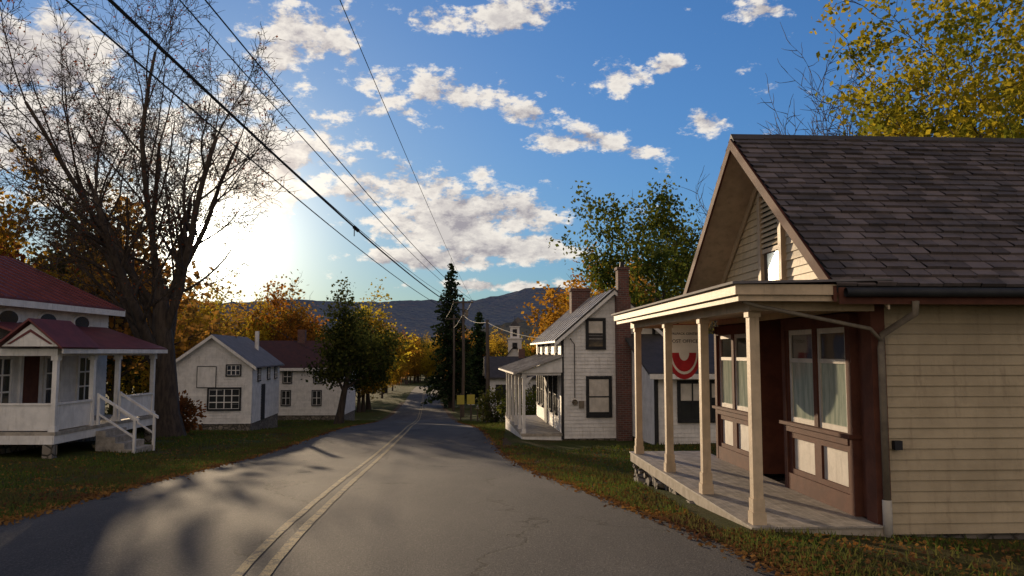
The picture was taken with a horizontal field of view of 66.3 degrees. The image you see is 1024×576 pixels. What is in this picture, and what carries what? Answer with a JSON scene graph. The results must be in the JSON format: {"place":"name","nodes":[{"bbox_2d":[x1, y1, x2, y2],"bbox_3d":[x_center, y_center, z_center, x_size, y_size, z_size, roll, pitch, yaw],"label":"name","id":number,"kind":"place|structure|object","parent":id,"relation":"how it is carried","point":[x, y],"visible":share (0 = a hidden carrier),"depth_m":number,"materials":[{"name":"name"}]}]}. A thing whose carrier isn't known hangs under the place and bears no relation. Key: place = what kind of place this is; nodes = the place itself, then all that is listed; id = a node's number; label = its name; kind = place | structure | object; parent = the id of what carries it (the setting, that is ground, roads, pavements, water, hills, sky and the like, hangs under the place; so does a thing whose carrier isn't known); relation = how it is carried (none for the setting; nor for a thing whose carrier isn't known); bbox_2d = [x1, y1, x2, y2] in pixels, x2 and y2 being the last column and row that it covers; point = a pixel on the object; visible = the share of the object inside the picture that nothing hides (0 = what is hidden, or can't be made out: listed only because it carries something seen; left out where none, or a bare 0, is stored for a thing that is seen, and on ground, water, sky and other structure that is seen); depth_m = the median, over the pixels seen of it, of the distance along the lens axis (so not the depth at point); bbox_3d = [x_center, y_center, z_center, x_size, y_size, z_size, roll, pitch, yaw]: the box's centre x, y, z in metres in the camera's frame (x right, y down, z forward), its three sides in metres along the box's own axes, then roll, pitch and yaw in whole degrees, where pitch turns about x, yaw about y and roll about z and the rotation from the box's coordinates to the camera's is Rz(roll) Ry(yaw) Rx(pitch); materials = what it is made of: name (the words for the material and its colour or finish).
{"place":"outdoors","nodes":[
{"label":"outdoors","id":0,"kind":"place"},
{"bbox_2d":[177,287,567,337],"bbox_3d":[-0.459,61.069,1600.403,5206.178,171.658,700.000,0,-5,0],"label":"forested hill","id":1,"kind":"structure","parent":0,"point":[419,316],"depth_m":1578.34,"materials":[{"name":"plant"}]},
{"bbox_2d":[0,386,790,575],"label":"road","id":2,"kind":"structure","parent":0,"point":[435,490],"depth_m":7.94,"materials":[{"name":"asphalt"}]},
{"bbox_2d":[231,386,427,575],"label":"yellow center line","id":3,"kind":"object","parent":2,"relation":"on","point":[273,563],"visible":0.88,"depth_m":7.78,"materials":[{"name":"paint"}]},
{"bbox_2d":[0,374,1023,575],"bbox_3d":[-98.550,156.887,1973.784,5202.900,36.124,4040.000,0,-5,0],"label":"ground","id":4,"kind":"structure","parent":0,"point":[386,404],"depth_m":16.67,"materials":[{"name":"green plant"}]},
{"bbox_2d":[0,436,95,453],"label":"foundation","id":5,"kind":"object","parent":4,"relation":"on","point":[4,449],"depth_m":21.73,"materials":[{"name":"stone"}]},
{"bbox_2d":[0,305,108,415],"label":"siding","id":6,"kind":"object","parent":5,"relation":"on","point":[69,378],"visible":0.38,"depth_m":23.96,"materials":[{"name":"white paint"}]},
{"bbox_2d":[17,356,42,402],"bbox_3d":[-13.515,2.807,21.968,0.070,2.020,1.010,0,-5,0],"label":"door casing","id":7,"kind":"object","parent":6,"relation":"attached to","point":[20,379],"depth_m":21.58,"materials":[{"name":"white paint"}]},
{"bbox_2d":[22,356,39,402],"bbox_3d":[-13.525,2.867,21.964,0.050,1.900,0.750,0,-5,0],"label":"front door","id":8,"kind":"structure","parent":6,"relation":"attached to","point":[31,379],"depth_m":22.02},
{"bbox_2d":[0,356,89,402],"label":"window frame","id":9,"kind":"object","parent":6,"relation":"attached to","point":[45,378],"visible":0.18,"depth_m":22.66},
{"bbox_2d":[0,358,89,402],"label":"window pane","id":10,"kind":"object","parent":6,"relation":"on","point":[6,381],"visible":0.44,"depth_m":22.91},
{"bbox_2d":[0,308,89,326],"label":"eyebrow casings","id":11,"kind":"object","parent":6,"relation":"attached to","point":[40,315],"visible":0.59,"depth_m":22.56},
{"bbox_2d":[0,310,88,326],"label":"eyebrow panes","id":12,"kind":"object","parent":11,"relation":"in","point":[8,316],"visible":0.65,"depth_m":22.43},
{"bbox_2d":[0,256,124,310],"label":"roof","id":13,"kind":"structure","parent":6,"relation":"on","point":[19,280],"depth_m":24.24,"materials":[{"name":"red metal"}]},
{"bbox_2d":[0,298,124,316],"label":"eave fascia","id":14,"kind":"structure","parent":13,"relation":"attached to","point":[29,304],"depth_m":22.71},
{"bbox_2d":[0,322,166,349],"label":"porch roof","id":15,"kind":"structure","parent":6,"relation":"attached to","point":[104,338],"depth_m":24.14,"materials":[{"name":"red metal"}]},
{"bbox_2d":[0,318,100,347],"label":"pediment roof","id":16,"kind":"structure","parent":15,"relation":"attached to","point":[61,333],"depth_m":20.51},
{"bbox_2d":[62,349,167,352],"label":"porch roof trim","id":17,"kind":"structure","parent":15,"relation":"attached to","point":[110,351],"depth_m":22.50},
{"bbox_2d":[0,418,152,444],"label":"porch skirt","id":18,"kind":"object","parent":4,"relation":"on","point":[32,440],"visible":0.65,"depth_m":20.25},
{"bbox_2d":[0,415,152,435],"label":"porch floor","id":19,"kind":"structure","parent":18,"relation":"on","point":[104,422],"depth_m":21.05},
{"bbox_2d":[0,393,152,430],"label":"porch balustrade","id":20,"kind":"object","parent":19,"relation":"on","point":[27,416],"visible":0.97,"depth_m":20.18,"materials":[{"name":"wood"}]},
{"bbox_2d":[47,355,156,431],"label":"porch posts","id":21,"kind":"object","parent":19,"relation":"on","point":[53,427],"visible":0.94,"depth_m":22.02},
{"bbox_2d":[0,349,156,355],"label":"porch beam","id":22,"kind":"structure","parent":21,"relation":"on","point":[30,352],"depth_m":20.24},
{"bbox_2d":[2,324,56,345],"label":"pediment","id":23,"kind":"structure","parent":22,"relation":"on","point":[30,339],"depth_m":19.96,"materials":[{"name":"white paint"}]},
{"bbox_2d":[8,329,51,343],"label":"pediment trim","id":24,"kind":"structure","parent":23,"relation":"attached to","point":[33,332],"depth_m":19.95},
{"bbox_2d":[42,425,151,458],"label":"porch piers","id":25,"kind":"structure","parent":4,"relation":"on","point":[49,451],"depth_m":20.08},
{"bbox_2d":[95,427,152,452],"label":"steps","id":26,"kind":"structure","parent":4,"relation":"on","point":[114,439],"depth_m":22.11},
{"bbox_2d":[96,391,158,452],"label":"step rails","id":27,"kind":"object","parent":26,"relation":"on","point":[136,420],"visible":0.91,"depth_m":22.09,"materials":[{"name":"white paint"}]},
{"bbox_2d":[105,391,144,434],"bbox_3d":[-15.155,5.117,31.192,2.740,2.092,2.668,-4,-6,43],"label":"roadside shrub","id":28,"kind":"object","parent":4,"relation":"on","point":[138,430],"visible":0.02,"depth_m":30.98,"materials":[{"name":"green plant"}]},
{"bbox_2d":[0,0,305,437],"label":"bare maple tree","id":29,"kind":"object","parent":4,"relation":"on","point":[184,230],"visible":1,"depth_m":29.33,"materials":[{"name":"brown plant"}]},
{"bbox_2d":[179,389,206,432],"bbox_3d":[-13.189,5.027,30.974,2.238,2.027,2.158,4,-6,-37],"label":"roadside shrub","id":30,"kind":"object","parent":4,"relation":"on","point":[190,410],"visible":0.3,"depth_m":30.95,"materials":[{"name":"red plant"}]},
{"bbox_2d":[176,331,284,430],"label":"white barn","id":31,"kind":"structure","parent":4,"relation":"on","point":[220,378],"depth_m":40.01,"materials":[{"name":"paint"}]},
{"bbox_2d":[197,367,215,386],"bbox_3d":[-15.556,4.535,39.911,0.900,1.030,0.050,0,-5,-6],"label":"loft door","id":32,"kind":"structure","parent":31,"relation":"in","point":[206,376],"depth_m":39.88,"materials":[{"name":"white paint"}]},
{"bbox_2d":[209,366,276,408],"bbox_3d":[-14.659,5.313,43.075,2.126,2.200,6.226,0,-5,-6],"label":"window pane","id":33,"kind":"structure","parent":31,"relation":"in","point":[220,392],"depth_m":39.92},
{"bbox_2d":[260,384,264,419],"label":"side door","id":34,"kind":"structure","parent":31,"relation":"in","point":[263,385],"depth_m":42.51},
{"bbox_2d":[251,330,359,420],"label":"white farmhouse","id":35,"kind":"object","parent":4,"relation":"on","point":[303,399],"visible":0.48,"depth_m":61.76,"materials":[{"name":"paint"}]},
{"bbox_2d":[282,371,321,404],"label":"window frame","id":36,"kind":"structure","parent":35,"relation":"in","point":[285,394],"depth_m":61.68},
{"bbox_2d":[301,277,413,424],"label":"crooked roadside tree","id":37,"kind":"object","parent":4,"relation":"on","point":[343,354],"visible":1,"depth_m":50.52,"materials":[{"name":"green plant"}]},
{"bbox_2d":[0,130,717,414],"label":"autumn woodland","id":38,"kind":"object","parent":4,"relation":"on","point":[194,326],"visible":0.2,"depth_m":73.52,"materials":[{"name":"orange plant"}]},
{"bbox_2d":[1,402,790,572],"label":"road shoulder","id":39,"kind":"object","parent":4,"relation":"on","point":[505,439],"visible":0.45,"depth_m":21.93},
{"bbox_2d":[419,263,485,407],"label":"spruce tree","id":40,"kind":"object","parent":4,"relation":"on","point":[445,350],"visible":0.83,"depth_m":99.97,"materials":[{"name":"green plant"}]},
{"bbox_2d":[445,315,461,410],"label":"utility pole","id":41,"kind":"object","parent":4,"relation":"on","point":[453,391],"visible":0.84,"depth_m":90.46,"materials":[{"name":"brown wood"}]},
{"bbox_2d":[457,394,464,420],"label":"roadside sign","id":42,"kind":"object","parent":4,"relation":"on","point":[460,399],"visible":0.88,"depth_m":59.42,"materials":[{"name":"yellow wood"}]},
{"bbox_2d":[453,298,472,416],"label":"utility pole","id":43,"kind":"object","parent":4,"relation":"on","point":[465,313],"visible":0.94,"depth_m":76.66,"materials":[{"name":"brown wood"}]},
{"bbox_2d":[0,0,538,348],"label":"power lines","id":44,"kind":"structure","parent":43,"relation":"hanging from","point":[153,41],"depth_m":19.01,"materials":[{"name":"metal"}]},
{"bbox_2d":[455,312,485,399],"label":"spruce tree","id":45,"kind":"object","parent":4,"relation":"on","point":[476,366],"visible":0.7,"depth_m":117.12,"materials":[{"name":"green plant"}]},
{"bbox_2d":[467,393,474,420],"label":"roadside sign","id":46,"kind":"object","parent":4,"relation":"on","point":[470,398],"visible":0.88,"depth_m":56.94,"materials":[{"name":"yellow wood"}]},
{"bbox_2d":[485,320,489,421],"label":"utility pole","id":47,"kind":"object","parent":4,"relation":"on","point":[487,360],"visible":0.61,"depth_m":48.70,"materials":[{"name":"brown wood"}]},
{"bbox_2d":[474,384,511,423],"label":"roadside shrub","id":48,"kind":"object","parent":4,"relation":"on","point":[494,417],"visible":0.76,"depth_m":45.36,"materials":[{"name":"green plant"}]},
{"bbox_2d":[0,420,1023,575],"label":"fallen leaves","id":49,"kind":"object","parent":4,"relation":"on","point":[622,503],"visible":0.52,"depth_m":8.94,"materials":[{"name":"orange plant"}]},
{"bbox_2d":[490,379,536,416],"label":"siding","id":50,"kind":"object","parent":4,"relation":"on","point":[494,383],"visible":0.04,"depth_m":71.59,"materials":[{"name":"white paint"}]},
{"bbox_2d":[483,356,535,378],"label":"roof","id":51,"kind":"structure","parent":50,"relation":"on","point":[496,362],"depth_m":73.42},
{"bbox_2d":[506,320,522,355],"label":"church","id":52,"kind":"structure","parent":4,"relation":"on","point":[514,343],"depth_m":109.74,"materials":[{"name":"white paint"}]},
{"bbox_2d":[495,388,536,421],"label":"roadside shrub","id":53,"kind":"object","parent":4,"relation":"on","point":[533,404],"visible":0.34,"depth_m":42.35,"materials":[{"name":"green plant"}]},
{"bbox_2d":[506,419,560,439],"bbox_3d":[0.740,6.030,31.526,1.430,0.970,8.030,0,-5,-5],"label":"porch skirt","id":54,"kind":"object","parent":4,"relation":"on","point":[509,427],"visible":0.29,"depth_m":27.61,"materials":[{"name":"white paint"}]},
{"bbox_2d":[505,415,561,435],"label":"porch floor","id":55,"kind":"structure","parent":54,"relation":"on","point":[535,425],"depth_m":29.75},
{"bbox_2d":[506,372,532,432],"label":"porch posts","id":56,"kind":"object","parent":55,"relation":"on","point":[522,379],"visible":0.82,"depth_m":30.83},
{"bbox_2d":[568,267,631,440],"bbox_3d":[3.316,3.003,30.604,1.320,7.050,6.070,0,-5,-5],"label":"chimney","id":57,"kind":"object","parent":4,"relation":"on","point":[578,297],"visible":0.81,"depth_m":27.68,"materials":[{"name":"brick"}]},
{"bbox_2d":[564,436,646,442],"bbox_3d":[5.290,6.254,30.177,7.370,1.700,11.340,0,-5,-5],"label":"foundation","id":58,"kind":"object","parent":4,"relation":"on","point":[633,437],"visible":0.04,"depth_m":27.77,"materials":[{"name":"concrete"}]},
{"bbox_2d":[561,339,658,444],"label":"corner boards","id":59,"kind":"object","parent":4,"relation":"on","point":[656,420],"visible":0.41,"depth_m":27.62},
{"bbox_2d":[536,294,715,444],"bbox_3d":[5.289,2.965,30.447,7.472,5.300,11.442,0,-5,-5],"label":"siding","id":60,"kind":"object","parent":4,"relation":"on","point":[578,424],"visible":0.37,"depth_m":27.80,"materials":[{"name":"white paint"}]},
{"bbox_2d":[498,354,562,373],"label":"porch roof","id":61,"kind":"structure","parent":60,"relation":"attached to","point":[524,364],"depth_m":29.94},
{"bbox_2d":[519,357,561,372],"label":"porch gable","id":62,"kind":"structure","parent":61,"relation":"attached to","point":[554,366],"depth_m":27.72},
{"bbox_2d":[544,375,547,422],"bbox_3d":[1.392,4.511,32.147,0.050,2.000,0.850,0,-5,-5],"label":"front door","id":63,"kind":"structure","parent":60,"relation":"attached to","point":[545,399],"depth_m":32.05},
{"bbox_2d":[530,288,613,344],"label":"roof","id":64,"kind":"structure","parent":60,"relation":"on","point":[556,329],"depth_m":30.98,"materials":[{"name":"metal"}]},
{"bbox_2d":[555,290,662,345],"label":"rake trim","id":65,"kind":"structure","parent":64,"relation":"attached to","point":[585,317],"depth_m":27.82,"materials":[{"name":"white paint"}]},
{"bbox_2d":[555,288,662,341],"bbox_3d":[3.656,0.965,27.895,4.300,1.933,0.040,0,-5,-5],"label":"rake edge","id":66,"kind":"object","parent":64,"relation":"attached to","point":[594,306],"visible":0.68,"depth_m":27.82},
{"bbox_2d":[536,318,715,422],"bbox_3d":[2.898,2.957,29.431,2.672,3.350,12.031,3,-5,-29],"label":"window frame","id":67,"kind":"structure","parent":60,"relation":"attached to","point":[692,401],"depth_m":27.84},
{"bbox_2d":[538,334,715,418],"bbox_3d":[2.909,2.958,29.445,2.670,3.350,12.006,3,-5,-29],"label":"window pane","id":68,"kind":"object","parent":67,"relation":"in","point":[597,340],"visible":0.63,"depth_m":24.73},
{"bbox_2d":[589,321,714,411],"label":"blinds","id":69,"kind":"object","parent":60,"relation":"on","point":[598,387],"visible":0.66,"depth_m":27.85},
{"bbox_2d":[625,334,714,374],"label":"wing roof","id":70,"kind":"structure","parent":60,"relation":"on","point":[652,351],"depth_m":26.28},
{"bbox_2d":[649,374,714,378],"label":"wing trim","id":71,"kind":"structure","parent":70,"relation":"attached to","point":[661,376],"depth_m":24.33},
{"bbox_2d":[546,167,713,333],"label":"leafy green tree","id":72,"kind":"object","parent":4,"relation":"on","point":[651,268],"visible":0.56,"depth_m":44.47,"materials":[{"name":"green plant"}]},
{"bbox_2d":[633,464,693,503],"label":"loose stones","id":73,"kind":"object","parent":4,"relation":"on","point":[641,475],"visible":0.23,"depth_m":11.91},
{"bbox_2d":[622,187,716,332],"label":"bare tree","id":74,"kind":"object","parent":4,"relation":"on","point":[671,258],"visible":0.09,"depth_m":45.48,"materials":[{"name":"brown plant"}]},
{"bbox_2d":[631,301,873,524],"bbox_3d":[2.866,1.456,10.702,1.290,2.260,5.850,0,-5,-3],"label":"porch frame","id":75,"kind":"object","parent":4,"relation":"on","point":[703,318],"visible":0.95,"depth_m":9.48,"materials":[{"name":"wood"}]},
{"bbox_2d":[672,321,698,378],"bbox_3d":[2.598,0.908,11.847,0.530,0.940,0.038,0,-5,6],"label":"post office sign","id":76,"kind":"object","parent":75,"relation":"attached to","point":[685,361],"visible":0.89,"depth_m":11.83,"materials":[{"name":"red fabric"}]},
{"bbox_2d":[614,284,838,323],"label":"porch fascia","id":77,"kind":"structure","parent":75,"relation":"attached to","point":[781,292],"depth_m":7.63,"materials":[{"name":"wood"}]},
{"bbox_2d":[611,278,893,315],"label":"porch roof","id":78,"kind":"structure","parent":75,"relation":"on","point":[823,281],"depth_m":7.60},
{"bbox_2d":[629,451,883,529],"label":"porch floor","id":79,"kind":"structure","parent":75,"relation":"on","point":[786,508],"depth_m":9.22,"materials":[{"name":"wood"}]},
{"bbox_2d":[718,311,866,517],"bbox_3d":[3.822,1.448,10.427,0.550,2.230,5.000,0,-5,-3],"label":"shopfront backing","id":80,"kind":"object","parent":79,"relation":"on","point":[771,397],"visible":0.2,"depth_m":11.10,"materials":[{"name":"wood"}]},
{"bbox_2d":[721,332,844,358],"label":"panes","id":81,"kind":"object","parent":80,"relation":"attached to","point":[832,345],"visible":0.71,"depth_m":9.46,"materials":[{"name":"clear glass"}]},
{"bbox_2d":[719,327,847,432],"bbox_3d":[3.516,1.164,10.570,0.050,1.140,4.330,0,-5,-3],"label":"window sash","id":82,"kind":"object","parent":80,"relation":"attached to","point":[820,361],"depth_m":9.60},
{"bbox_2d":[722,360,846,426],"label":"curtained panes","id":83,"kind":"object","parent":80,"relation":"attached to","point":[834,394],"visible":0.71,"depth_m":9.43,"materials":[{"name":"fabric"}]},
{"bbox_2d":[723,419,848,486],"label":"shopfront panels","id":84,"kind":"object","parent":80,"relation":"attached to","point":[836,465],"visible":0.61,"depth_m":9.37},
{"bbox_2d":[712,313,863,516],"bbox_3d":[3.471,1.512,10.539,0.140,2.120,4.670,0,-5,-3],"label":"shopfront frame","id":85,"kind":"object","parent":80,"relation":"attached to","point":[818,486],"visible":0.81,"depth_m":9.16,"materials":[{"name":"wood"}]},
{"bbox_2d":[860,304,890,525],"bbox_3d":[3.704,1.281,7.985,0.145,2.240,0.216,0,-5,-3],"label":"corner board","id":86,"kind":"object","parent":80,"relation":"attached to","point":[874,319],"visible":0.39,"depth_m":7.94,"materials":[{"name":"wood"}]},
{"bbox_2d":[741,301,919,500],"bbox_3d":[3.084,1.096,7.624,1.690,1.969,0.406,0,-5,-3],"label":"downspout","id":87,"kind":"object","parent":75,"relation":"attached to","point":[888,330],"visible":1,"depth_m":7.77,"materials":[{"name":"paint"}]},
{"bbox_2d":[882,499,892,537],"bbox_3d":[3.706,2.294,7.729,0.086,0.400,0.086,0,-5,-3],"label":"downspout boot","id":88,"kind":"object","parent":87,"relation":"attached to","point":[887,518],"visible":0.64,"depth_m":7.70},
{"bbox_2d":[670,36,956,323],"bbox_3d":[10.216,-2.388,27.279,11.288,15.462,8.479,-4,-6,41],"label":"bare tree","id":89,"kind":"object","parent":4,"relation":"on","point":[837,131],"visible":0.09,"depth_m":26.93,"materials":[{"name":"brown plant"}]},
{"bbox_2d":[639,467,1023,539],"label":"foundation","id":90,"kind":"object","parent":4,"relation":"on","point":[780,478],"depth_m":7.92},
{"bbox_2d":[884,305,1023,534],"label":"siding","id":91,"kind":"object","parent":90,"relation":"on","point":[955,386],"visible":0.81,"depth_m":7.95,"materials":[{"name":"wood"}]},
{"bbox_2d":[734,142,1023,292],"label":"roof deck","id":92,"kind":"structure","parent":91,"relation":"on","point":[806,242],"depth_m":8.71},
{"bbox_2d":[677,139,837,323],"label":"rake boards","id":93,"kind":"object","parent":92,"relation":"attached to","point":[815,265],"visible":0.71,"depth_m":9.58,"materials":[{"name":"wood"}]},
{"bbox_2d":[717,191,847,325],"bbox_3d":[3.534,-0.773,10.610,0.025,2.393,4.970,0,-5,-3],"label":"gable siding","id":94,"kind":"object","parent":92,"relation":"attached to","point":[744,266],"visible":0.16,"depth_m":11.30,"materials":[{"name":"wood"}]},
{"bbox_2d":[756,193,786,280],"bbox_3d":[3.497,-0.730,10.600,0.100,1.480,0.820,0,-5,-3],"label":"vent casing","id":95,"kind":"object","parent":94,"relation":"attached to","point":[780,247],"visible":0.51,"depth_m":10.61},
{"bbox_2d":[760,199,777,248],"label":"vent louvers","id":96,"kind":"object","parent":95,"relation":"in","point":[769,227],"visible":0.67,"depth_m":10.68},
{"bbox_2d":[763,202,777,248],"bbox_3d":[3.535,-0.919,10.617,0.025,0.740,0.620,0,-5,-3],"label":"dark vent","id":97,"kind":"object","parent":95,"relation":"in","point":[768,226],"visible":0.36,"depth_m":10.71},
{"bbox_2d":[764,250,778,279],"bbox_3d":[3.532,-0.287,10.565,0.030,0.410,0.620,0,-5,-3],"label":"vent pane","id":98,"kind":"object","parent":95,"relation":"in","point":[771,266],"visible":0.64,"depth_m":10.61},
{"bbox_2d":[688,152,889,327],"bbox_3d":[3.258,-0.760,10.580,0.520,2.417,5.800,0,-5,-3],"label":"soffit","id":99,"kind":"object","parent":92,"relation":"attached to","point":[733,204],"visible":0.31,"depth_m":11.79,"materials":[{"name":"wood"}]},
{"bbox_2d":[686,138,1023,286],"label":"roof slates","id":100,"kind":"object","parent":92,"relation":"on","point":[898,260],"visible":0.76,"depth_m":9.05,"materials":[{"name":"stone"}]},
{"bbox_2d":[729,134,1023,145],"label":"ridge cap","id":101,"kind":"object","parent":92,"relation":"on","point":[834,137],"visible":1,"depth_m":10.73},
{"bbox_2d":[838,287,1023,304],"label":"fascia","id":102,"kind":"structure","parent":92,"relation":"attached to","point":[842,298],"depth_m":7.62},
{"bbox_2d":[844,287,1023,296],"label":"gutter","id":103,"kind":"object","parent":92,"relation":"attached to","point":[926,292],"visible":1,"depth_m":7.54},
{"bbox_2d":[892,440,902,449],"bbox_3d":[3.862,1.577,7.856,0.080,0.090,0.060,0,-5,-3],"label":"meter box","id":104,"kind":"object","parent":91,"relation":"attached to","point":[897,444],"visible":1,"depth_m":7.83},
{"bbox_2d":[890,304,993,304],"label":"soffit","id":105,"kind":"structure","parent":91,"relation":"attached to","point":[943,304],"depth_m":7.99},
{"bbox_2d":[768,1,1020,136],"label":"bare tree","id":106,"kind":"object","parent":4,"relation":"on","point":[849,84],"visible":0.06,"depth_m":26.79,"materials":[{"name":"brown plant"}]},
{"bbox_2d":[809,0,1023,137],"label":"yellow green locust tree","id":107,"kind":"object","parent":4,"relation":"on","point":[897,122],"visible":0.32,"depth_m":17.77,"materials":[{"name":"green plant"}]},
{"bbox_2d":[836,0,1023,137],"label":"yellow green locust tree","id":108,"kind":"object","parent":4,"relation":"on","point":[1015,118],"visible":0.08,"depth_m":23.90,"materials":[{"name":"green plant"}]},
{"bbox_2d":[0,0,1023,302],"label":"sky","id":109,"kind":"structure","parent":0,"point":[496,109],"materials":[{"name":"blue"}]},
{"bbox_2d":[318,317,712,346],"bbox_3d":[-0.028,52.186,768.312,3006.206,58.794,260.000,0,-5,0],"label":"hill","id":110,"kind":"structure","parent":0,"point":[524,327],"depth_m":797.99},
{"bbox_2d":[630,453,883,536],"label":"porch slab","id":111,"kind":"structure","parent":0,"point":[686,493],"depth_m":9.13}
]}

